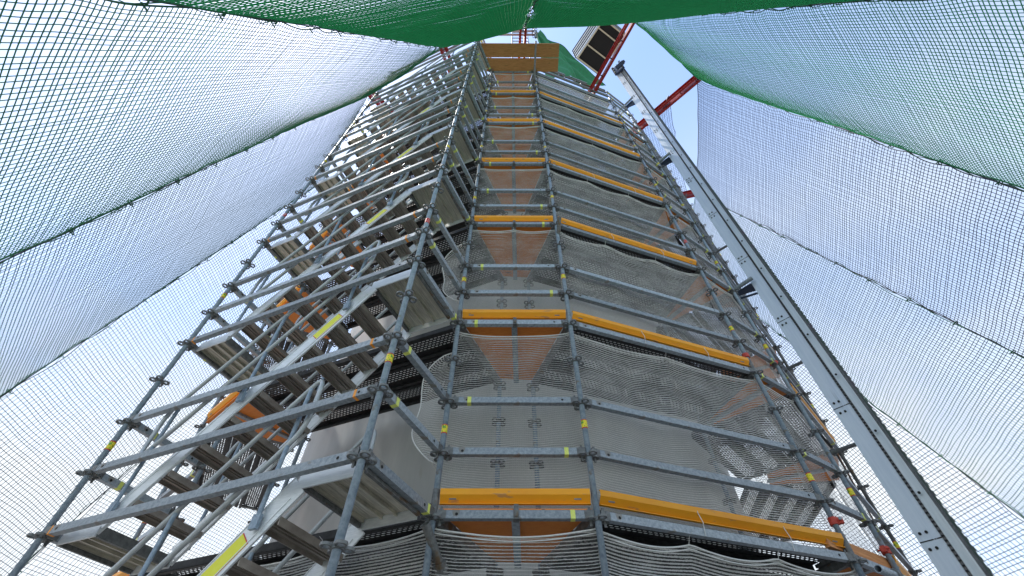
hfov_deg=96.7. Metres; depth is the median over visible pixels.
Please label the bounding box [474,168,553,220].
debris netting
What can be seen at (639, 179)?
plywood deck
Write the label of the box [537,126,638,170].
deck plank
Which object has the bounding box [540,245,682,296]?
deck plank
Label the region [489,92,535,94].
deck ledger
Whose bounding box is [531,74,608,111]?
deck plank
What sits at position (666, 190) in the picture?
guardrail ledger
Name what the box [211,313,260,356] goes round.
guardrail ledger
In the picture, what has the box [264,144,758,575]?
tower
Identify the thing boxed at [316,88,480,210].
stair flight
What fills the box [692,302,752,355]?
deck plank
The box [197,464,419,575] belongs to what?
stair flight
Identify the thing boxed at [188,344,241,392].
deck ledger
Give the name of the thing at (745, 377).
deck transom
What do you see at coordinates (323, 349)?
deck plank
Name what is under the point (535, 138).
deck transom
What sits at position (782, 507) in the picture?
deck plank
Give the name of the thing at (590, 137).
toe board
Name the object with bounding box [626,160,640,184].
deck transom
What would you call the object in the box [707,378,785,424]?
plywood deck
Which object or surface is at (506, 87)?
guardrail ledger
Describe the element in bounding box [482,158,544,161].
toe board
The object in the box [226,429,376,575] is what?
stair handrail
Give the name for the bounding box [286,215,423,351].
stair handrail
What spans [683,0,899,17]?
seam cable
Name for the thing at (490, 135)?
deck transom
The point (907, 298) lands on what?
seam cable
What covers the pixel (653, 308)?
debris netting
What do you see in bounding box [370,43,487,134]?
stair flight
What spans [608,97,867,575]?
scaffold standard
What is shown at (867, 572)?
plywood deck
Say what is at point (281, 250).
stair flight
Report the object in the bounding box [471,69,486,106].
guardrail ledger
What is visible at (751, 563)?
debris netting
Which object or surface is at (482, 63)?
guardrail ledger
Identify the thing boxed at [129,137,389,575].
scaffold standard
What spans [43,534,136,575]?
deck ledger
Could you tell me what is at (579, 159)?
deck plank
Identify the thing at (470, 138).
deck plank
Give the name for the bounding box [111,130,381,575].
scaffold standard
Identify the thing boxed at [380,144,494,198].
deck plank
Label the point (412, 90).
stair handrail
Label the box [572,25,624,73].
hoist car
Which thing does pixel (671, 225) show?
plywood deck
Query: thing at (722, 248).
stub tube
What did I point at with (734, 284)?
guardrail ledger
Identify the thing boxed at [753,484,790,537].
deck plank
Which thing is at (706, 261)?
guardrail ledger
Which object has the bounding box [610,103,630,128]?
debris netting
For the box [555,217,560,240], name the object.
stub tube
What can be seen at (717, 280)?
deck ledger
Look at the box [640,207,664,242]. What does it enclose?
deck transom
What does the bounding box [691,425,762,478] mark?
deck plank
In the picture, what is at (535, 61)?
brace tube
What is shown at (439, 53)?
guardrail ledger
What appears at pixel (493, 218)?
toe board
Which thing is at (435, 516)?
scaffold standard
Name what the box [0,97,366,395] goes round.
safety net
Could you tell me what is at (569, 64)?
green sheet
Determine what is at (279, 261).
deck ledger
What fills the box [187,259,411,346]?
deck ledger
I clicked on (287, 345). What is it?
deck plank
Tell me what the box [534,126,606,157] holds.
deck plank
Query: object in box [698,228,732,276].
deck ledger
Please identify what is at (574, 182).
deck plank
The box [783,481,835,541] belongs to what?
deck plank
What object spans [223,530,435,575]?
debris netting
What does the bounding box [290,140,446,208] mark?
guardrail ledger
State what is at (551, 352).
deck transom
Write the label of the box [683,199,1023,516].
safety net
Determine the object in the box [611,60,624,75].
drive unit
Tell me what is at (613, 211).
guardrail ledger
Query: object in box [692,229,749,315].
debris netting
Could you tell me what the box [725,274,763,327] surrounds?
guardrail ledger
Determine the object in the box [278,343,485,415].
deck plank
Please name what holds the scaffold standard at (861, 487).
on the ground
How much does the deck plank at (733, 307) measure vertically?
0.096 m
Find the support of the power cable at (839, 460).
attached to the deck plank at (669, 196)
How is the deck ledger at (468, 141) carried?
attached to the scaffold standard at (435, 516)
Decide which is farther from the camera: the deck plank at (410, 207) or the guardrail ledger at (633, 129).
the guardrail ledger at (633, 129)
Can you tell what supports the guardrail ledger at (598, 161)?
attached to the scaffold standard at (597, 517)
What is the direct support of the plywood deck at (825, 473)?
attached to the scaffold standard at (861, 487)
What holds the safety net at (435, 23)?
hanging from the outrigger at (445, 49)
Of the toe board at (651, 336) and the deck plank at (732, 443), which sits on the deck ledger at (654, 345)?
the toe board at (651, 336)
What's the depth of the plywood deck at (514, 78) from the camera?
12.71 m
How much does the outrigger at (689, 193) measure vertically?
0.176 m
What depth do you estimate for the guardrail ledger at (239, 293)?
6.00 m
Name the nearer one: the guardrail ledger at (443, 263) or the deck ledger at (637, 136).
the guardrail ledger at (443, 263)
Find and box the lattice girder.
[543,72,608,97]
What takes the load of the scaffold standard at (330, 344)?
on the ground
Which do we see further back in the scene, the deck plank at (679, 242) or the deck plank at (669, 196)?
the deck plank at (669, 196)
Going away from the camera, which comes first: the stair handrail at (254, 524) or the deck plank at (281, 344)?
the stair handrail at (254, 524)
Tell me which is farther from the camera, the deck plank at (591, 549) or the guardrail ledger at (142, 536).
the guardrail ledger at (142, 536)
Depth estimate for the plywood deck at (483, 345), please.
5.10 m
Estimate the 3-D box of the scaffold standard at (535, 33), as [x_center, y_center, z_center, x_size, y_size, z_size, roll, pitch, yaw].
[0.633,-7.047,12.588,0.154,1.200,0.154,0,-51,0]
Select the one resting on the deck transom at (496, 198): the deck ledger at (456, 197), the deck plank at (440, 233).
the deck plank at (440, 233)
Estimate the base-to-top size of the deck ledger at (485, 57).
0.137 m
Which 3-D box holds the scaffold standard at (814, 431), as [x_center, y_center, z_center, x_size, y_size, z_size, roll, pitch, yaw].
[3.475,-0.698,8.065,0.153,14.550,0.153,-6,-51,5]
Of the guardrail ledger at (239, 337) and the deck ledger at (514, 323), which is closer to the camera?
the deck ledger at (514, 323)
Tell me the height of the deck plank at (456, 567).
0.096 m
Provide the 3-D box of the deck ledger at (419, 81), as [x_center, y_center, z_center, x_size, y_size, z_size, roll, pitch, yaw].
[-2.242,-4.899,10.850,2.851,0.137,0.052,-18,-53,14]
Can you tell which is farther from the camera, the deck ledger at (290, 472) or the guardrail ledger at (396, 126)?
the guardrail ledger at (396, 126)
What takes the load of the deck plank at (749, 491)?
attached to the tower
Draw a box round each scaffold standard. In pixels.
[8,75,390,575]
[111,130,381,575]
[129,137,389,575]
[247,233,379,523]
[252,244,381,560]
[319,40,480,575]
[420,69,493,575]
[486,210,507,575]
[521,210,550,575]
[531,69,609,575]
[532,28,537,38]
[594,137,756,568]
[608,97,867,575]
[627,110,900,571]
[658,153,921,575]
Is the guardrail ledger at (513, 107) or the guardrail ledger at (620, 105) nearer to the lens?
the guardrail ledger at (513, 107)
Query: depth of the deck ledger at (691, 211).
10.70 m
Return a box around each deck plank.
[155,508,455,575]
[197,429,232,485]
[218,438,253,506]
[238,438,282,511]
[261,326,286,393]
[263,325,471,402]
[270,530,474,575]
[271,331,308,396]
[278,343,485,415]
[287,338,329,406]
[300,362,496,432]
[309,226,481,301]
[329,245,488,313]
[340,546,491,575]
[341,262,500,329]
[354,166,487,227]
[362,183,492,246]
[365,199,500,254]
[377,126,489,184]
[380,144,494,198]
[387,154,498,203]
[388,96,491,146]
[396,109,495,155]
[435,85,497,115]
[440,74,494,107]
[529,199,640,241]
[530,86,602,121]
[530,109,615,144]
[530,155,617,197]
[530,263,669,314]
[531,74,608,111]
[532,144,630,184]
[534,97,621,138]
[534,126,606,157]
[535,184,652,232]
[535,364,713,420]
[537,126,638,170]
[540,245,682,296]
[542,168,661,218]
[543,547,713,575]
[546,227,694,285]
[546,344,729,405]
[558,327,747,388]
[559,530,812,575]
[576,508,838,571]
[640,144,664,191]
[652,179,690,232]
[656,326,710,374]
[661,235,691,270]
[675,313,734,369]
[677,225,723,280]
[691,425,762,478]
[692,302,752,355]
[712,291,771,349]
[714,416,785,474]
[739,406,806,465]
[740,482,765,516]
[742,378,777,443]
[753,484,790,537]
[765,394,831,455]
[766,482,811,539]
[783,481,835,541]
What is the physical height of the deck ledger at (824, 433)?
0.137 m
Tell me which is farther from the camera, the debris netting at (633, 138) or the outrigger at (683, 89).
the outrigger at (683, 89)
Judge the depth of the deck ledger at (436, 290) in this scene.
4.55 m
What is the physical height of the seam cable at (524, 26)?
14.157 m
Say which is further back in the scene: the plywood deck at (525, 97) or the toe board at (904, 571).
the plywood deck at (525, 97)
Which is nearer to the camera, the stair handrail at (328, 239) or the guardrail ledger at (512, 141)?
the stair handrail at (328, 239)
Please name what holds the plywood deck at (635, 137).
on the deck transom
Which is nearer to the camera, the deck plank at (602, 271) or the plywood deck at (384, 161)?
the deck plank at (602, 271)
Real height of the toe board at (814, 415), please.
0.108 m
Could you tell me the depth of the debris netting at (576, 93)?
12.51 m
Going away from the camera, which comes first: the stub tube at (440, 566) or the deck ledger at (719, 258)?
the stub tube at (440, 566)
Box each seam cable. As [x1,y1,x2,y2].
[0,112,331,264]
[0,186,313,398]
[20,286,333,572]
[118,0,440,48]
[522,0,538,28]
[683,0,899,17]
[701,80,1023,191]
[725,206,1023,358]
[762,321,1023,518]
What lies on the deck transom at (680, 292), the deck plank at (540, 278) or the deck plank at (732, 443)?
the deck plank at (540, 278)
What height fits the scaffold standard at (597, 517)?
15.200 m
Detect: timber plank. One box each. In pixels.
[481,43,558,57]
[486,58,558,71]
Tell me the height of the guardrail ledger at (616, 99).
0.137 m
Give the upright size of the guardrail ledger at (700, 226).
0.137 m
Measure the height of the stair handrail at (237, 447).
2.757 m
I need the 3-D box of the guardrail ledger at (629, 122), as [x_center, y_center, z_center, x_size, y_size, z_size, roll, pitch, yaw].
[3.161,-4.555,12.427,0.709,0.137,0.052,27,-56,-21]
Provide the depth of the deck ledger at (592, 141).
9.70 m
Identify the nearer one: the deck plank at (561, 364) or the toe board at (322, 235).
the deck plank at (561, 364)
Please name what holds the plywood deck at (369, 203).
attached to the scaffold standard at (201, 469)
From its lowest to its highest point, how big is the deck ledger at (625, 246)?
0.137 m
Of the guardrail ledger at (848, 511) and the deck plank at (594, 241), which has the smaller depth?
the guardrail ledger at (848, 511)
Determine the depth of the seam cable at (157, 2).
4.02 m
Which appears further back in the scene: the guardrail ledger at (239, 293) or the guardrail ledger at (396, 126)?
the guardrail ledger at (396, 126)
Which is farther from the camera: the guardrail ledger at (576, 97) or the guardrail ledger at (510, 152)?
the guardrail ledger at (576, 97)
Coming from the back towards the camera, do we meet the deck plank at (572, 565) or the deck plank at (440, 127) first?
the deck plank at (440, 127)
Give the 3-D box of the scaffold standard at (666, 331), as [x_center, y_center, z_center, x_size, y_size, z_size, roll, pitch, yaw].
[2.483,-0.215,8.429,0.153,14.500,0.153,-16,-52,13]
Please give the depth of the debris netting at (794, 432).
4.83 m
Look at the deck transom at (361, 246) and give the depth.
8.99 m
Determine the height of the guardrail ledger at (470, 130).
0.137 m
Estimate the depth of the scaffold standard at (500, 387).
4.96 m
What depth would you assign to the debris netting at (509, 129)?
9.05 m
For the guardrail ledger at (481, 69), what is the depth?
11.12 m
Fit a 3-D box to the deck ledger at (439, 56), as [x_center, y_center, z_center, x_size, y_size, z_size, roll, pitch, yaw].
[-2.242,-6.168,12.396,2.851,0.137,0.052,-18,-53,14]
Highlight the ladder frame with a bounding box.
[512,29,530,57]
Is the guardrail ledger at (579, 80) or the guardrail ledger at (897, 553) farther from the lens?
the guardrail ledger at (579, 80)
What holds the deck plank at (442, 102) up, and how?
on the deck transom
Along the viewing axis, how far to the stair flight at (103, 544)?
4.05 m
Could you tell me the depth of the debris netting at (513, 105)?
10.72 m
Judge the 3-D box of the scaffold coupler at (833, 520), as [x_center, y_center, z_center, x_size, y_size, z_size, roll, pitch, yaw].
[2.861,2.060,4.021,0.115,0.060,0.112,-18,-53,14]
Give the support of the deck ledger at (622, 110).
attached to the scaffold standard at (856, 563)
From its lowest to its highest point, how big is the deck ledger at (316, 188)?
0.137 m
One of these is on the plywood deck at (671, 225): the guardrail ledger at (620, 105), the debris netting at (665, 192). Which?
the debris netting at (665, 192)
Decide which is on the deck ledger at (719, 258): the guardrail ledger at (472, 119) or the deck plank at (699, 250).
the deck plank at (699, 250)
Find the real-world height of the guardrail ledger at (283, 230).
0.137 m
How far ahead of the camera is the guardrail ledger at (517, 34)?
12.42 m
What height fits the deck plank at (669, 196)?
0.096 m
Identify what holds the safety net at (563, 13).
hanging from the outrigger at (616, 52)
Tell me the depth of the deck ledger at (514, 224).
6.36 m
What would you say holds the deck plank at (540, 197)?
on the deck transom at (649, 229)
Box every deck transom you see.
[304,286,345,328]
[341,222,370,258]
[435,521,495,575]
[460,327,500,386]
[472,227,502,280]
[480,166,504,213]
[485,125,500,157]
[525,167,545,215]
[527,126,540,157]
[528,228,554,282]
[532,327,568,387]
[540,521,595,575]
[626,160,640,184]
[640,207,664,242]
[661,271,699,317]
[700,374,754,424]
[806,561,853,575]
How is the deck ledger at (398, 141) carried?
attached to the scaffold standard at (160, 381)
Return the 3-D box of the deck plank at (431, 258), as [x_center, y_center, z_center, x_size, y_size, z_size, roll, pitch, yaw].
[-1.827,-0.343,6.897,2.923,0.096,0.326,-18,-53,14]
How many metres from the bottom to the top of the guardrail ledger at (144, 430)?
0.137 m
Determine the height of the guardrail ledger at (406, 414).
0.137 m
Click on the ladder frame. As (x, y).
(518, 38)
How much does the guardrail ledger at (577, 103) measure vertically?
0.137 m
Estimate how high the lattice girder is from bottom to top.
0.448 m
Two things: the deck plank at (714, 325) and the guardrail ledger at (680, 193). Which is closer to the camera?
the deck plank at (714, 325)
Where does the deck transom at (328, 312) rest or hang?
attached to the scaffold standard at (201, 469)
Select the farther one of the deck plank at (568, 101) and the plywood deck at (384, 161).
the deck plank at (568, 101)
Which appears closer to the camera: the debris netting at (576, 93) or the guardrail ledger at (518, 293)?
the guardrail ledger at (518, 293)
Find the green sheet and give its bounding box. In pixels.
[536,30,605,88]
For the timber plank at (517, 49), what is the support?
on the deck ledger at (485, 57)
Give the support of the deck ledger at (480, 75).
attached to the scaffold standard at (435, 516)
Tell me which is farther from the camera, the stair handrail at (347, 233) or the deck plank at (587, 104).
the deck plank at (587, 104)
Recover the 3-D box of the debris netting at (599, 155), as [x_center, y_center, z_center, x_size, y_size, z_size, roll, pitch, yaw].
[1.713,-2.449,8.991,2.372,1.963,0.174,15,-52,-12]
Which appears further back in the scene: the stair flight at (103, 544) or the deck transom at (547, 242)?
the deck transom at (547, 242)
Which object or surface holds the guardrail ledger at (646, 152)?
attached to the scaffold standard at (856, 563)
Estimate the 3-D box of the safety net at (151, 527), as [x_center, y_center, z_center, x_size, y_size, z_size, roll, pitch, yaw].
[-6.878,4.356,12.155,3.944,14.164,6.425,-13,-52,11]
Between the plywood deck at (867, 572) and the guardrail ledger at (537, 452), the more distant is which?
the plywood deck at (867, 572)
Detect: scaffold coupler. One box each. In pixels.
[742,352,749,357]
[827,516,844,526]
[875,545,891,555]
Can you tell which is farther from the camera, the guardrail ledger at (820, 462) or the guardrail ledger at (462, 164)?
the guardrail ledger at (462, 164)
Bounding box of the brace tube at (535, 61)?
[533,41,536,82]
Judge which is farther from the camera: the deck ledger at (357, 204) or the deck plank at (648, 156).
the deck plank at (648, 156)
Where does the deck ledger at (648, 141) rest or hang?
attached to the scaffold standard at (861, 487)
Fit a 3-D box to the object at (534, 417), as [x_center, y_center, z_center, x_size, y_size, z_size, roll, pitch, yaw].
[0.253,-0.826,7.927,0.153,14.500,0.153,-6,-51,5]
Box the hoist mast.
[613,64,993,575]
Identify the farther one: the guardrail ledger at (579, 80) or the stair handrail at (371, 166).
the guardrail ledger at (579, 80)
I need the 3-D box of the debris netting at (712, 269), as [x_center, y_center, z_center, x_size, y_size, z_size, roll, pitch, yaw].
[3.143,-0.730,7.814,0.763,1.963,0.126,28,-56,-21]
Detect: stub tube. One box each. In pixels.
[421,521,448,575]
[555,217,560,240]
[712,245,726,252]
[777,361,802,373]
[823,442,855,456]
[874,565,904,575]
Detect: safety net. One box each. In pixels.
[0,0,442,260]
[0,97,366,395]
[0,187,350,575]
[17,283,351,575]
[153,0,535,47]
[525,0,859,28]
[635,0,1023,188]
[636,95,686,200]
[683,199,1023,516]
[689,310,1023,575]
[697,79,1023,356]
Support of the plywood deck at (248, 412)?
on the deck transom
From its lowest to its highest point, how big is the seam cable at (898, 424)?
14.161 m
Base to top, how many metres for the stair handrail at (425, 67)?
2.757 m
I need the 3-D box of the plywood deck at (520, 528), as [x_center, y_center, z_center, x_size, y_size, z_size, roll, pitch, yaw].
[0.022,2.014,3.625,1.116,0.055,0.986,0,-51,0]
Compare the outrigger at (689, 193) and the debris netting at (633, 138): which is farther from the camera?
the outrigger at (689, 193)
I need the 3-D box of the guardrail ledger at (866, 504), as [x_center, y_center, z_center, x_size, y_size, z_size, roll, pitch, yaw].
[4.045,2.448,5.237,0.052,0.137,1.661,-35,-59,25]
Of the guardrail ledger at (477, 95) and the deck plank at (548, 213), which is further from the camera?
the guardrail ledger at (477, 95)
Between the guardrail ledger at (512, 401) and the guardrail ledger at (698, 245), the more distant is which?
the guardrail ledger at (698, 245)
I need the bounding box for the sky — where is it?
[0,0,1023,575]
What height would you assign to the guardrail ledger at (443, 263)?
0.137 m
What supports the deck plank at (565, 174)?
on the deck ledger at (589, 178)
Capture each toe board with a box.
[113,571,129,575]
[207,391,238,419]
[276,285,300,306]
[310,223,336,248]
[439,488,590,504]
[462,309,565,318]
[474,215,552,221]
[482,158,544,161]
[486,118,539,121]
[490,90,535,92]
[540,91,622,123]
[543,119,639,156]
[549,159,662,200]
[561,217,696,265]
[572,311,749,366]
[599,489,844,550]
[790,383,835,441]
[891,555,911,575]
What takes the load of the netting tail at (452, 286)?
hanging from the debris netting at (524, 260)
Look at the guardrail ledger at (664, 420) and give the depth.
4.28 m
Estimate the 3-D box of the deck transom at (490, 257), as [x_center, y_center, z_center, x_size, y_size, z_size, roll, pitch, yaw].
[-0.359,-0.500,6.698,0.052,0.137,1.042,-18,-53,14]
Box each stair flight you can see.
[56,269,449,574]
[196,177,464,382]
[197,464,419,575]
[270,123,474,276]
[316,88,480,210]
[347,63,484,165]
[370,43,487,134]
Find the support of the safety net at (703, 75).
hanging from the outrigger at (683, 89)
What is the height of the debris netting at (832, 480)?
1.963 m
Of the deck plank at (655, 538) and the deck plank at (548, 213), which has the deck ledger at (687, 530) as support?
the deck plank at (655, 538)
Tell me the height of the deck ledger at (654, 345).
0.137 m
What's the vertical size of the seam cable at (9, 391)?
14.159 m
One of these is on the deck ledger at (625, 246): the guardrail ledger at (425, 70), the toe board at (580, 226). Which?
the toe board at (580, 226)
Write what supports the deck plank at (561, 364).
on the deck transom at (745, 377)
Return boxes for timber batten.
[824,538,891,568]
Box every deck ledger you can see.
[40,446,359,542]
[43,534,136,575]
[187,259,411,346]
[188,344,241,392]
[264,168,438,243]
[264,244,303,286]
[312,115,453,180]
[312,181,339,217]
[344,81,463,137]
[364,448,434,521]
[367,57,470,106]
[408,42,471,72]
[417,261,458,325]
[436,504,593,526]
[442,169,470,224]
[457,118,478,162]
[460,317,567,328]
[466,83,484,121]
[473,58,487,92]
[473,220,553,227]
[478,41,490,70]
[481,161,545,166]
[486,121,539,124]
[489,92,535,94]
[493,71,532,72]
[536,72,609,101]
[539,93,623,126]
[543,123,640,159]
[549,163,664,205]
[561,224,698,271]
[572,321,753,376]
[600,508,853,567]
[614,103,629,115]
[627,127,644,142]
[632,117,659,156]
[644,160,665,177]
[648,144,678,187]
[668,205,692,224]
[670,181,701,225]
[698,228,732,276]
[704,270,732,292]
[736,293,776,348]
[756,370,794,398]
[795,393,840,454]
[855,554,889,575]
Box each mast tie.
[615,97,634,115]
[653,152,672,168]
[711,277,757,305]
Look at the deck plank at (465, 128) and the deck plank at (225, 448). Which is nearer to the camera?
the deck plank at (225, 448)
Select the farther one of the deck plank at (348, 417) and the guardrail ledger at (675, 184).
the guardrail ledger at (675, 184)
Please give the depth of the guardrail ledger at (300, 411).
3.45 m
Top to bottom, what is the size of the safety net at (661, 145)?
0.365 m
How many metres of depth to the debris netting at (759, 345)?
7.01 m
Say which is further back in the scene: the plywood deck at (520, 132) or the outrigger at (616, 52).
the outrigger at (616, 52)
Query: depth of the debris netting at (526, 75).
12.33 m
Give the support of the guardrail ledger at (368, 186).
attached to the scaffold standard at (160, 381)
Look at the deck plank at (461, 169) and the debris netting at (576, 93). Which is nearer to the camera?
the deck plank at (461, 169)
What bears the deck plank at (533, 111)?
on the deck transom
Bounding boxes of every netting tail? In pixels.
[411,353,451,467]
[442,243,465,303]
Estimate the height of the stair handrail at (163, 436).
2.757 m
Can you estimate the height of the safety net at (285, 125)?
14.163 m
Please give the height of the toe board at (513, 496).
0.108 m
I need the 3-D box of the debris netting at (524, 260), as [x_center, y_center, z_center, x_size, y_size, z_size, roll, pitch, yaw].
[0.024,-0.206,5.656,1.193,1.963,0.195,0,-51,0]
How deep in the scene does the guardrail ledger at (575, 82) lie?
13.20 m
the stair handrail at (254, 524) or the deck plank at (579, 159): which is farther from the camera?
the deck plank at (579, 159)
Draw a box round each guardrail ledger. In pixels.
[88,382,378,478]
[89,472,175,514]
[127,332,392,426]
[128,422,203,471]
[135,527,160,541]
[157,470,197,498]
[211,230,419,315]
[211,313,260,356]
[231,207,426,288]
[231,287,276,332]
[278,152,442,225]
[278,226,290,237]
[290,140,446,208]
[290,209,303,223]
[321,105,456,168]
[329,97,458,156]
[329,158,353,190]
[350,75,465,128]
[356,67,467,120]
[372,52,472,100]
[377,46,473,93]
[382,387,442,457]
[389,45,458,77]
[397,337,449,404]
[425,235,462,294]
[432,208,465,267]
[444,445,585,460]
[446,156,473,205]
[450,142,475,190]
[451,395,578,408]
[459,108,480,151]
[462,99,481,140]
[464,289,563,297]
[468,76,485,113]
[468,264,559,270]
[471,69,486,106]
[474,53,488,86]
[475,204,550,209]
[476,50,489,80]
[477,188,548,193]
[482,150,543,153]
[483,140,542,143]
[487,113,538,116]
[488,106,537,108]
[490,86,534,88]
[492,81,534,83]
[500,33,532,35]
[537,82,616,113]
[538,87,619,120]
[541,107,631,142]
[542,115,635,150]
[546,141,651,180]
[548,152,657,192]
[549,72,607,95]
[553,189,679,234]
[555,205,688,252]
[557,71,604,90]
[564,265,723,317]
[568,291,737,344]
[584,397,795,455]
[591,446,822,506]
[606,90,623,104]
[609,96,626,110]
[619,113,636,128]
[623,121,640,135]
[634,142,654,158]
[639,150,659,168]
[655,180,677,198]
[659,162,689,204]
[661,192,685,211]
[663,169,695,214]
[681,200,715,246]
[684,234,710,255]
[690,215,723,261]
[693,251,720,272]
[714,256,752,309]
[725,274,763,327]
[725,312,759,338]
[739,339,775,366]
[764,340,804,394]
[780,367,821,420]
[797,446,840,476]
[822,494,869,526]
[840,469,886,529]
[869,518,914,575]
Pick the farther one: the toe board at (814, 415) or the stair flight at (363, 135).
the stair flight at (363, 135)
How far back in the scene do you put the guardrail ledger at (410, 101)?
9.65 m
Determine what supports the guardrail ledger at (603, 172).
attached to the scaffold standard at (597, 517)
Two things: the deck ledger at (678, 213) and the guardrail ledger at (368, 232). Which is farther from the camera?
the deck ledger at (678, 213)
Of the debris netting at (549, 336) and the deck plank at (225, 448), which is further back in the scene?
the deck plank at (225, 448)
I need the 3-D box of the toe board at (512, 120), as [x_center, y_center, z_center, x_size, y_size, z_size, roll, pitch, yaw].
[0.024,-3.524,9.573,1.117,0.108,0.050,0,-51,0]
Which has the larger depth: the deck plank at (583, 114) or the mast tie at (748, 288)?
the deck plank at (583, 114)
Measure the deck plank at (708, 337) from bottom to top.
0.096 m
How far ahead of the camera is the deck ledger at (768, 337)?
7.59 m
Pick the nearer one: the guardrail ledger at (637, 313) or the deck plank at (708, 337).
the guardrail ledger at (637, 313)
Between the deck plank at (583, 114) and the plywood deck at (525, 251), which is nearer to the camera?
the plywood deck at (525, 251)
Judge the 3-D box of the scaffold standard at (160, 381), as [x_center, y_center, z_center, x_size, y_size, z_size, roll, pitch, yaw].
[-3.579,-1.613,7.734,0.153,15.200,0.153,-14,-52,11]
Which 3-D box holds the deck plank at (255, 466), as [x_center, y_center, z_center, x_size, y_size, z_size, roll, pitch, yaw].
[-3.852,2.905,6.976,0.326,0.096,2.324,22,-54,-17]
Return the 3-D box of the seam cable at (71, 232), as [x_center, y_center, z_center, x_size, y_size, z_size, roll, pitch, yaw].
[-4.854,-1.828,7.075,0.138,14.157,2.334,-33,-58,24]
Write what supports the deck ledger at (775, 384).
attached to the scaffold standard at (856, 563)
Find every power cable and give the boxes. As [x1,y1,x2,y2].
[711,250,876,525]
[727,272,895,557]
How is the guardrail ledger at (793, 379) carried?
attached to the scaffold standard at (861, 487)
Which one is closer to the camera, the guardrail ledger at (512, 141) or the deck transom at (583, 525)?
the deck transom at (583, 525)
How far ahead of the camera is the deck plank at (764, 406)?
9.33 m
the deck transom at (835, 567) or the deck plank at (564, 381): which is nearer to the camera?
the deck transom at (835, 567)
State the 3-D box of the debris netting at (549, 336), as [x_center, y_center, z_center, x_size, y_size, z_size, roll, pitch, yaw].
[0.024,1.061,4.109,1.193,1.963,0.188,0,-51,0]
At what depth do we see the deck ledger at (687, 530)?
3.51 m
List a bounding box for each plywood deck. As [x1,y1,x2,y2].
[206,395,289,442]
[283,290,329,339]
[310,224,364,267]
[349,179,376,213]
[371,147,391,172]
[444,509,586,567]
[466,327,562,382]
[477,227,550,279]
[484,166,543,213]
[489,125,538,157]
[492,95,534,117]
[494,73,531,89]
[609,131,642,161]
[624,164,662,202]
[645,209,689,246]
[667,275,727,319]
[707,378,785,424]
[723,347,776,380]
[767,455,839,484]
[815,567,882,575]
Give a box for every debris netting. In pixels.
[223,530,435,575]
[431,528,601,575]
[438,332,592,508]
[462,227,565,319]
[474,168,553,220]
[481,126,545,160]
[486,97,539,118]
[492,73,533,89]
[536,75,616,119]
[537,98,630,150]
[541,129,654,194]
[547,170,686,256]
[556,232,745,366]
[568,332,830,548]
[598,531,856,575]
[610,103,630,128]
[624,129,655,166]
[641,162,681,212]
[665,181,724,268]
[665,210,726,289]
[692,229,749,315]
[700,274,781,383]
[732,297,816,426]
[754,379,875,552]
[792,399,894,560]
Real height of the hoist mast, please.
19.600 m
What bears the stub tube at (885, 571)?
attached to the scaffold standard at (856, 563)
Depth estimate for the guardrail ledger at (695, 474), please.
3.90 m
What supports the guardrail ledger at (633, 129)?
attached to the scaffold standard at (856, 563)
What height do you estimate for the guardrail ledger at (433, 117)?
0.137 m
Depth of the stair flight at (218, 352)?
5.60 m
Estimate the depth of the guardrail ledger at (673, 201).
8.94 m
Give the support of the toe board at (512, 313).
on the deck ledger at (514, 323)
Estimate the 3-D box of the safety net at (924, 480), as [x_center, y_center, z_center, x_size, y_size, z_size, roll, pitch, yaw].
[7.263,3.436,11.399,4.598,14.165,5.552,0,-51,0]
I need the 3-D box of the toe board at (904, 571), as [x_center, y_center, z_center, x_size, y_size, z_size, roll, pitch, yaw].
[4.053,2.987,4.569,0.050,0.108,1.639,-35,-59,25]
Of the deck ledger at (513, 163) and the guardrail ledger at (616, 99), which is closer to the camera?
the deck ledger at (513, 163)
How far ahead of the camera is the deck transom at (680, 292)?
7.16 m
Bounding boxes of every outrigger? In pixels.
[365,93,393,112]
[439,47,454,83]
[518,29,526,57]
[585,23,634,99]
[630,76,700,133]
[667,190,694,200]
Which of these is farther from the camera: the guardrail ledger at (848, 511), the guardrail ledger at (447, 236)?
the guardrail ledger at (447, 236)
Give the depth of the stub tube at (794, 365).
6.76 m
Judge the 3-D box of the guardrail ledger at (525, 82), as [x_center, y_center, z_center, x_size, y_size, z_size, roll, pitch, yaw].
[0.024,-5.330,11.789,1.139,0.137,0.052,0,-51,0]
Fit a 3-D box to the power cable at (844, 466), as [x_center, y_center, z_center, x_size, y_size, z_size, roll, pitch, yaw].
[4.515,0.532,8.525,0.078,13.301,0.056,0,-51,0]
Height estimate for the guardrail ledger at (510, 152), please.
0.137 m
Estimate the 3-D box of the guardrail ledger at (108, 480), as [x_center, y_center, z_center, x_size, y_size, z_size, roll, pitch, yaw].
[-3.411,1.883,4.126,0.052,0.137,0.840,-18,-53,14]
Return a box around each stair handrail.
[103,380,324,575]
[105,240,380,512]
[188,307,396,550]
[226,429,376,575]
[236,165,410,321]
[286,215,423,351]
[297,121,429,231]
[337,159,441,255]
[338,88,442,170]
[366,63,452,129]
[386,45,459,99]
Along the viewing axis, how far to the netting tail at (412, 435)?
4.08 m
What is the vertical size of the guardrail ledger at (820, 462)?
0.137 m
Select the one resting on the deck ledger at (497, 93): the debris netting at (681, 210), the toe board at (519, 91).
the toe board at (519, 91)
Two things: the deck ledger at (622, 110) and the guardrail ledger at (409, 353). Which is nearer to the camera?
the guardrail ledger at (409, 353)
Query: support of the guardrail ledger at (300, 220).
attached to the scaffold standard at (160, 381)
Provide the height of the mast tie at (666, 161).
0.330 m
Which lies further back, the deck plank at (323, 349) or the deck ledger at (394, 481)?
the deck plank at (323, 349)

